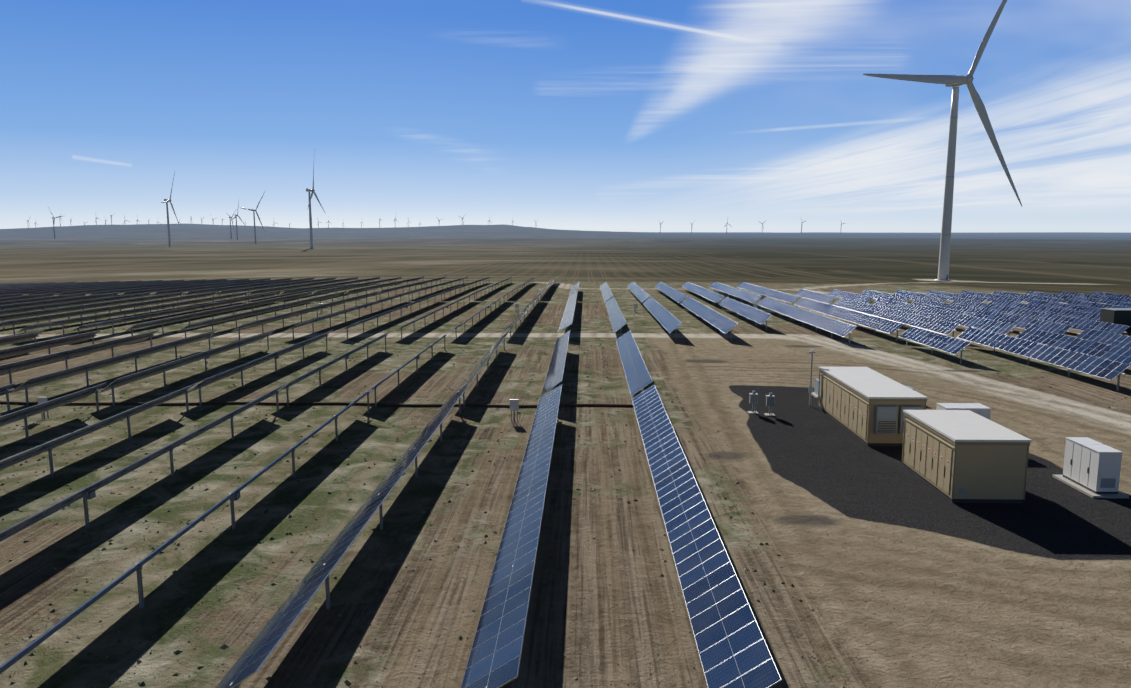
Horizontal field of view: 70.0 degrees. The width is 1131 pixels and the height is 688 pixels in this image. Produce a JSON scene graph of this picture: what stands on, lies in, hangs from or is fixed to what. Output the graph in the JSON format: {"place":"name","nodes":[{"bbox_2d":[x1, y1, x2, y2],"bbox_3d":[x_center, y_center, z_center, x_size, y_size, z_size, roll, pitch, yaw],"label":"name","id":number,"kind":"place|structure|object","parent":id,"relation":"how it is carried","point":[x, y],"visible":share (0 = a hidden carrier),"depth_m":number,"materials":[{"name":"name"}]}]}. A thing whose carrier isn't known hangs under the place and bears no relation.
{"place":"outdoors","nodes":[
{"label":"outdoors","id":0,"kind":"place"},
{"bbox_2d":[0,224,1130,687],"bbox_3d":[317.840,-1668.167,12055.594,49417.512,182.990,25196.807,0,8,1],"label":"ground","id":1,"kind":"structure","parent":0,"point":[826,486],"depth_m":45.12,"materials":[{"name":"brown soil"}]},
{"bbox_2d":[37,397,48,418],"bbox_3d":[-38.186,4.829,59.130,0.680,1.930,0.210,0,8,1],"label":"combiner box","id":2,"kind":"object","parent":1,"relation":"on","point":[42,400],"visible":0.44,"depth_m":58.96,"materials":[{"name":"metal"}]},
{"bbox_2d":[48,207,61,238],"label":"turbine","id":3,"kind":"object","parent":1,"relation":"on","point":[53,223],"visible":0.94,"depth_m":3345.45,"materials":[{"name":"white metal"}]},
{"bbox_2d":[161,173,180,246],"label":"turbine","id":4,"kind":"object","parent":1,"relation":"on","point":[166,201],"visible":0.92,"depth_m":1501.41,"materials":[{"name":"white metal"}]},
{"bbox_2d":[228,210,235,238],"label":"turbine","id":5,"kind":"object","parent":1,"relation":"on","point":[230,224],"visible":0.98,"depth_m":3331.04,"materials":[{"name":"white metal"}]},
{"bbox_2d":[232,203,245,239],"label":"turbine","id":6,"kind":"object","parent":1,"relation":"on","point":[236,222],"visible":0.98,"depth_m":2812.89,"materials":[{"name":"white metal"}]},
{"bbox_2d":[242,190,265,243],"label":"turbine","id":7,"kind":"object","parent":1,"relation":"on","point":[254,218],"visible":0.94,"depth_m":2067.56,"materials":[{"name":"white metal"}]},
{"bbox_2d":[306,149,325,248],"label":"turbine","id":8,"kind":"object","parent":1,"relation":"on","point":[310,218],"visible":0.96,"depth_m":1193.60,"materials":[{"name":"white metal"}]},
{"bbox_2d":[0,401,633,406],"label":"trench","id":9,"kind":"object","parent":1,"relation":"on","point":[328,403],"visible":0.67,"depth_m":63.72,"materials":[{"name":"brown soil"}]},
{"bbox_2d":[509,399,518,421],"bbox_3d":[-3.697,4.939,58.257,0.680,1.930,0.210,0,8,1],"label":"combiner box","id":10,"kind":"object","parent":1,"relation":"on","point":[514,405],"visible":0.85,"depth_m":58.11,"materials":[{"name":"metal"}]},
{"bbox_2d":[0,283,1125,687],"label":"weed tufts","id":11,"kind":"object","parent":1,"relation":"on","point":[142,683],"visible":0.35,"depth_m":49.66,"materials":[{"name":"green plant"}]},
{"bbox_2d":[0,277,1126,687],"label":"tracker steel","id":12,"kind":"object","parent":1,"relation":"on","point":[232,497],"visible":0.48,"depth_m":76.68,"materials":[{"name":"grey metal"}]},
{"bbox_2d":[0,276,1130,687],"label":"solar panels","id":13,"kind":"object","parent":1,"relation":"on","point":[732,646],"visible":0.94,"depth_m":68.69,"materials":[{"name":"blue glass"}]},
{"bbox_2d":[1,319,1130,687],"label":"soil clods","id":14,"kind":"object","parent":1,"relation":"on","point":[447,499],"visible":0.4,"depth_m":40.87,"materials":[{"name":"brown soil"}]},
{"bbox_2d":[747,391,758,413],"bbox_3d":[14.158,4.505,60.943,0.700,2.020,0.700,0,8,1],"label":"switch stand","id":15,"kind":"object","parent":1,"relation":"on","point":[753,397],"visible":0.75,"depth_m":60.71,"materials":[{"name":"metal"}]},
{"bbox_2d":[764,393,774,415],"bbox_3d":[15.240,4.609,60.223,0.700,2.020,0.700,0,8,1],"label":"switch stand","id":16,"kind":"object","parent":1,"relation":"on","point":[770,399],"visible":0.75,"depth_m":59.99,"materials":[{"name":"metal"}]},
{"bbox_2d":[808,349,815,405],"bbox_3d":[19.170,2.790,63.088,0.500,4.800,0.190,0,8,1],"label":"weather station mast","id":17,"kind":"object","parent":1,"relation":"on","point":[810,389],"visible":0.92,"depth_m":63.06,"materials":[{"name":"metal"}]},
{"bbox_2d":[811,379,818,397],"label":"electrical cabinet","id":18,"kind":"object","parent":1,"relation":"on","point":[815,393],"visible":0.12,"depth_m":67.34,"materials":[{"name":"white metal"}]},
{"bbox_2d":[818,367,927,446],"bbox_3d":[21.206,4.335,56.777,3.700,3.550,11.635,0,8,1],"label":"battery storage container","id":19,"kind":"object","parent":1,"relation":"on","point":[867,406],"visible":0.98,"depth_m":53.49,"materials":[{"name":"beige metal"}]},
{"bbox_2d":[863,0,1021,280],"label":"turbine","id":20,"kind":"object","parent":1,"relation":"on","point":[953,81],"visible":0.98,"depth_m":347.27,"materials":[{"name":"white metal"}]},
{"bbox_2d":[936,403,990,419],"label":"cabinets","id":21,"kind":"object","parent":1,"relation":"on","point":[980,409],"visible":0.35,"depth_m":51.71,"materials":[{"name":"white metal"}]},
{"bbox_2d":[902,410,1031,502],"bbox_3d":[21.528,6.127,44.058,3.800,3.650,6.700,0,8,1],"label":"battery storage container","id":22,"kind":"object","parent":1,"relation":"on","point":[960,456],"visible":0.98,"depth_m":41.11,"materials":[{"name":"beige metal"}]},
{"bbox_2d":[1052,437,1128,497],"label":"inverter cabinets","id":23,"kind":"object","parent":1,"relation":"on","point":[1092,468],"visible":1,"depth_m":42.61,"materials":[{"name":"white metal"}]},
{"bbox_2d":[1100,308,1130,335],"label":"station","id":24,"kind":"object","parent":1,"relation":"on","point":[1120,316],"visible":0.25,"depth_m":106.77,"materials":[{"name":"grey metal"}]},
{"bbox_2d":[0,0,1130,232],"label":"sky","id":25,"kind":"structure","parent":0,"point":[582,115],"materials":[{"name":"blue"}]}
]}

